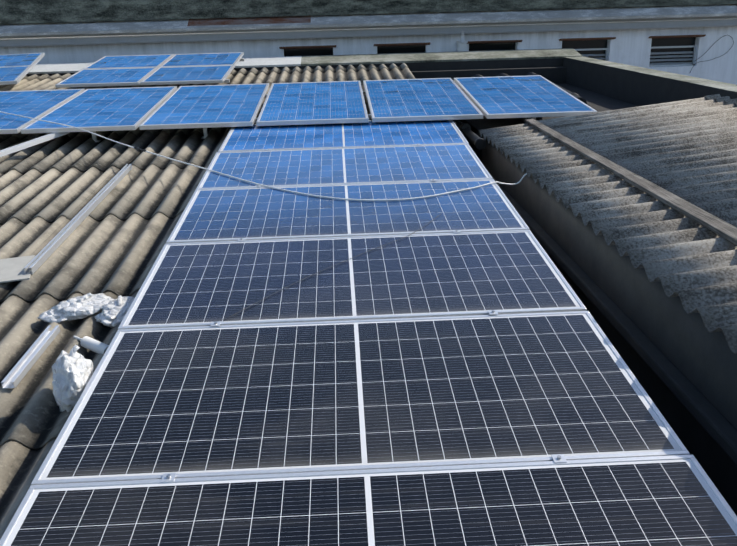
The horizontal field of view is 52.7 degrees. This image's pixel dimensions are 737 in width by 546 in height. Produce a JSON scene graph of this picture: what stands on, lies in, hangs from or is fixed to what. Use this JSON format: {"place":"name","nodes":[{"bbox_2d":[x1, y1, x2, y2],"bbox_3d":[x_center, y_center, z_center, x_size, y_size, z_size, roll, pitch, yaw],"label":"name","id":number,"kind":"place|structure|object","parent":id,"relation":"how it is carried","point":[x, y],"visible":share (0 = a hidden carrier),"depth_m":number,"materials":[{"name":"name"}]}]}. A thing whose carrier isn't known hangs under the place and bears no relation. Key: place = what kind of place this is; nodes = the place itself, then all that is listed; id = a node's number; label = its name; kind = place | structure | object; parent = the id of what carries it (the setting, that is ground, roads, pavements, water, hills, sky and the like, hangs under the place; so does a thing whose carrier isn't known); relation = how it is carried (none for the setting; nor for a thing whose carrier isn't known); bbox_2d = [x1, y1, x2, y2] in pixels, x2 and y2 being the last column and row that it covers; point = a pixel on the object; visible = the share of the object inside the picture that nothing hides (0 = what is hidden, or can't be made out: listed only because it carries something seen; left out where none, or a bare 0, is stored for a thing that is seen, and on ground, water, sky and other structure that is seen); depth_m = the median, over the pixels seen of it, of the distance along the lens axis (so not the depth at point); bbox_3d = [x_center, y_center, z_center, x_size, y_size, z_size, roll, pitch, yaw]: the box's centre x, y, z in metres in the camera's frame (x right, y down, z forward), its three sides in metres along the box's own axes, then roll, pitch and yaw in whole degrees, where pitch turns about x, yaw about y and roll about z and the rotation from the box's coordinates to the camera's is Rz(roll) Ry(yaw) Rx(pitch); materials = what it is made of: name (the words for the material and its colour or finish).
{"place":"outdoors","nodes":[
{"label":"outdoors","id":0,"kind":"place"},
{"bbox_2d":[26,48,581,83],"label":"parapet","id":1,"kind":"structure","parent":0,"point":[547,64],"depth_m":11.62,"materials":[{"name":"concrete"}]},
{"bbox_2d":[0,26,736,84],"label":"building wall","id":2,"kind":"structure","parent":0,"point":[632,47],"depth_m":12.84,"materials":[{"name":"white paint"}]},
{"bbox_2d":[0,0,736,23],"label":"eave fascia","id":3,"kind":"structure","parent":2,"relation":"attached to","point":[31,11],"depth_m":12.46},
{"bbox_2d":[0,18,736,51],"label":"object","id":4,"kind":"object","parent":2,"relation":"attached to","point":[462,45],"visible":0.69,"depth_m":12.57,"materials":[{"name":"white plastic"}]},
{"bbox_2d":[0,4,736,36],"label":"eave slab","id":5,"kind":"structure","parent":2,"relation":"attached to","point":[213,24],"depth_m":12.49,"materials":[{"name":"grey concrete"}]},
{"bbox_2d":[0,16,736,46],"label":"eave gutter","id":6,"kind":"object","parent":2,"relation":"attached to","point":[343,33],"visible":0.88,"depth_m":12.58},
{"bbox_2d":[279,34,705,66],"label":"windows","id":7,"kind":"structure","parent":2,"relation":"attached to","point":[674,50],"depth_m":13.08,"materials":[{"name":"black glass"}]},
{"bbox_2d":[690,35,733,71],"bbox_3d":[6.044,-3.851,13.090,0.726,0.634,0.011,-2,20,-1],"label":"facade wire","id":8,"kind":"object","parent":2,"relation":"attached to","point":[710,47],"visible":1,"depth_m":13.08,"materials":[{"name":"black"}]},
{"bbox_2d":[542,83,637,119],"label":"roof slab","id":9,"kind":"structure","parent":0,"point":[597,102],"depth_m":9.34,"materials":[{"name":"concrete"}]},
{"bbox_2d":[473,72,586,122],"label":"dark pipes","id":10,"kind":"object","parent":9,"relation":"on","point":[577,96],"visible":0.12,"depth_m":9.09,"materials":[{"name":"black plastic"}]},
{"bbox_2d":[459,94,736,515],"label":"wall gutter","id":11,"kind":"object","parent":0,"point":[680,362],"depth_m":3.37,"materials":[{"name":"concrete"}]},
{"bbox_2d":[478,123,736,353],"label":"roof","id":12,"kind":"structure","parent":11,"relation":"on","point":[691,263],"depth_m":3.78,"materials":[{"name":"grey concrete"}]},
{"bbox_2d":[453,120,485,149],"bbox_3d":[0.886,-1.685,8.076,0.110,0.161,3.055,-3,20,-4],"label":"gutter pipe","id":13,"kind":"object","parent":12,"relation":"attached to","point":[478,142],"visible":0.62,"depth_m":6.94,"materials":[{"name":"black plastic"}]},
{"bbox_2d":[525,118,736,244],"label":"ridge cap","id":14,"kind":"object","parent":12,"relation":"on","point":[718,226],"visible":1,"depth_m":4.25,"materials":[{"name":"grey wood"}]},
{"bbox_2d":[537,97,736,227],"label":"roof","id":15,"kind":"structure","parent":14,"relation":"on","point":[686,150],"depth_m":5.44,"materials":[{"name":"grey concrete"}]},
{"bbox_2d":[704,94,736,105],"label":"roof","id":16,"kind":"structure","parent":15,"relation":"on","point":[726,99],"depth_m":6.76,"materials":[{"name":"grey concrete"}]},
{"bbox_2d":[563,56,736,105],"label":"wall","id":17,"kind":"structure","parent":0,"point":[636,85],"depth_m":8.90,"materials":[{"name":"concrete"}]},
{"bbox_3d":[-3.793,2.004,-0.234,9.965,0.073,1.475,-2,24,-2],"label":"roof","id":18,"kind":"object","parent":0,"visible":0},
{"bbox_3d":[-3.854,1.487,0.956,9.965,0.072,1.475,-2,24,-2],"label":"roof","id":19,"kind":"object","parent":18,"relation":"on","visible":0},
{"bbox_2d":[0,438,56,538],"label":"roof row","id":20,"kind":"object","parent":19,"relation":"on","point":[20,464],"visible":0.02,"depth_m":2.62,"materials":[{"name":"beige concrete"}]},
{"bbox_2d":[0,289,138,449],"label":"roof row","id":21,"kind":"object","parent":20,"relation":"on","point":[32,416],"visible":0.04,"depth_m":3.36,"materials":[{"name":"beige concrete"}]},
{"bbox_2d":[1,325,59,388],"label":"mounting rail","id":22,"kind":"object","parent":21,"relation":"on","point":[17,373],"visible":1,"depth_m":3.25,"materials":[{"name":"silver metal"}]},
{"bbox_2d":[52,345,93,411],"bbox_3d":[-1.179,0.410,2.972,0.166,0.254,0.270,-7,24,-12],"label":"chunk","id":23,"kind":"object","parent":21,"relation":"on","point":[73,372],"visible":0.79,"depth_m":2.89,"materials":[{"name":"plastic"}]},
{"bbox_2d":[37,292,113,322],"bbox_3d":[-1.462,0.162,3.740,0.389,0.081,0.249,-12,26,-23],"label":"chunk","id":24,"kind":"object","parent":21,"relation":"on","point":[83,306],"visible":0.85,"depth_m":3.69,"materials":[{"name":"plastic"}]},
{"bbox_2d":[73,336,108,354],"bbox_3d":[-1.270,0.326,3.407,0.260,0.055,0.056,15,28,33],"label":"sealant cartridge","id":25,"kind":"object","parent":21,"relation":"on","point":[93,345],"visible":0.69,"depth_m":3.37,"materials":[{"name":"white plastic"}]},
{"bbox_2d":[0,212,182,302],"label":"roof row","id":26,"kind":"object","parent":21,"relation":"on","point":[113,254],"visible":0.17,"depth_m":4.52,"materials":[{"name":"beige concrete"}]},
{"bbox_2d":[0,255,34,282],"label":"metal plate","id":27,"kind":"object","parent":26,"relation":"on","point":[11,269],"visible":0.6,"depth_m":4.21,"materials":[{"name":"grey metal"}]},
{"bbox_2d":[24,164,131,273],"bbox_3d":[-1.940,-0.448,5.159,0.044,0.042,2.200,-2,24,-2],"label":"mounting rail","id":28,"kind":"object","parent":26,"relation":"on","point":[40,258],"visible":1,"depth_m":4.85,"materials":[{"name":"metal"}]},
{"bbox_2d":[0,162,210,224],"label":"roof row","id":29,"kind":"object","parent":26,"relation":"on","point":[51,195],"visible":0.27,"depth_m":5.67,"materials":[{"name":"beige concrete"}]},
{"bbox_2d":[0,132,68,156],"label":"mounting rail","id":30,"kind":"object","parent":29,"relation":"on","point":[27,144],"visible":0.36,"depth_m":6.67,"materials":[{"name":"silver metal"}]},
{"bbox_2d":[0,129,229,174],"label":"roof row","id":31,"kind":"object","parent":29,"relation":"on","point":[81,152],"visible":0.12,"depth_m":6.83,"materials":[{"name":"beige concrete"}]},
{"bbox_2d":[0,103,371,139],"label":"roof row","id":32,"kind":"object","parent":31,"relation":"on","point":[172,132],"visible":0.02,"depth_m":7.56,"materials":[{"name":"beige concrete"}]},
{"bbox_2d":[261,85,367,106],"bbox_3d":[-4.284,-2.129,9.296,9.965,0.072,1.475,-2,23,-2],"label":"roof row","id":33,"kind":"object","parent":32,"relation":"on","point":[365,97],"visible":0.02,"depth_m":9.14,"materials":[{"name":"beige concrete"}]},
{"bbox_2d":[0,67,415,90],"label":"roof row","id":34,"kind":"object","parent":33,"relation":"on","point":[361,74],"visible":0.29,"depth_m":10.55,"materials":[{"name":"beige concrete"}]},
{"bbox_2d":[0,53,44,84],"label":"solar panel","id":35,"kind":"object","parent":34,"relation":"on","point":[15,68],"visible":1,"depth_m":10.18,"materials":[{"name":"glass"}]},
{"bbox_2d":[55,52,244,87],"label":"solar panels","id":36,"kind":"object","parent":34,"relation":"on","point":[162,69],"visible":1,"depth_m":9.72,"materials":[{"name":"glass"}]},
{"bbox_2d":[22,63,407,80],"bbox_3d":[-4.397,-3.075,11.477,9.965,0.072,1.027,-2,24,-2],"label":"roof row","id":37,"kind":"object","parent":34,"relation":"on","point":[265,70],"visible":0.19,"depth_m":11.27,"materials":[{"name":"beige concrete"}]},
{"bbox_2d":[0,75,596,141],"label":"solar panels","id":38,"kind":"object","parent":31,"relation":"on","point":[204,107],"visible":0.98,"depth_m":7.68,"materials":[{"name":"glass"}]},
{"bbox_2d":[0,111,526,200],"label":"white cable","id":39,"kind":"object","parent":38,"relation":"on","point":[524,175],"visible":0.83,"depth_m":5.21,"materials":[{"name":"white plastic"}]},
{"bbox_2d":[196,143,492,188],"bbox_3d":[-0.188,-0.822,5.736,2.100,0.037,1.038,-2,24,-2],"label":"solar panel","id":40,"kind":"object","parent":29,"relation":"on","point":[360,165],"visible":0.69,"depth_m":5.68,"materials":[{"name":"glass"}]},
{"bbox_2d":[166,179,529,243],"bbox_3d":[-0.134,-0.407,4.776,2.100,0.038,1.038,-2,23,-2],"label":"solar panel","id":41,"kind":"object","parent":26,"relation":"on","point":[235,214],"visible":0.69,"depth_m":4.69,"materials":[{"name":"glass"}]},
{"bbox_2d":[94,295,133,327],"bbox_3d":[-1.230,0.173,3.693,0.221,0.086,0.320,6,25,17],"label":"chunk","id":42,"kind":"object","parent":21,"relation":"on","point":[113,313],"visible":0.75,"depth_m":3.64,"materials":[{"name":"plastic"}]},
{"bbox_2d":[118,230,585,329],"bbox_3d":[-0.086,0.012,3.811,2.100,0.036,1.038,-2,23,-2],"label":"solar panel","id":43,"kind":"object","parent":21,"relation":"on","point":[194,284],"visible":0.79,"depth_m":3.71,"materials":[{"name":"glass"}]},
{"bbox_2d":[223,213,441,320],"bbox_3d":[-0.084,-0.075,3.958,0.065,0.097,1.784,14,25,37],"label":"thin wire","id":44,"kind":"object","parent":43,"relation":"on","point":[327,268],"visible":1,"depth_m":3.82,"materials":[{"name":"black"}]},
{"bbox_2d":[31,311,689,484],"bbox_3d":[-0.034,0.431,2.849,2.100,0.035,1.038,-2,23,-2],"label":"solar panel","id":45,"kind":"object","parent":20,"relation":"on","point":[229,400],"visible":0.9,"depth_m":2.73,"materials":[{"name":"glass"}]},
{"bbox_2d":[161,144,566,481],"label":"clamps","id":46,"kind":"object","parent":20,"relation":"on","point":[556,458],"visible":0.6,"depth_m":2.38,"materials":[{"name":"metal"}]},
{"bbox_2d":[218,120,468,151],"bbox_3d":[-0.227,-1.242,6.700,2.100,0.037,1.038,-2,24,-2],"label":"solar panel","id":47,"kind":"object","parent":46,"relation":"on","point":[254,137],"visible":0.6,"depth_m":6.61,"materials":[{"name":"glass"}]},
{"bbox_2d":[0,454,736,545],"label":"solar panel","id":48,"kind":"object","parent":19,"relation":"on","point":[674,500],"visible":1,"depth_m":2.19,"materials":[{"name":"glass"}]}
]}

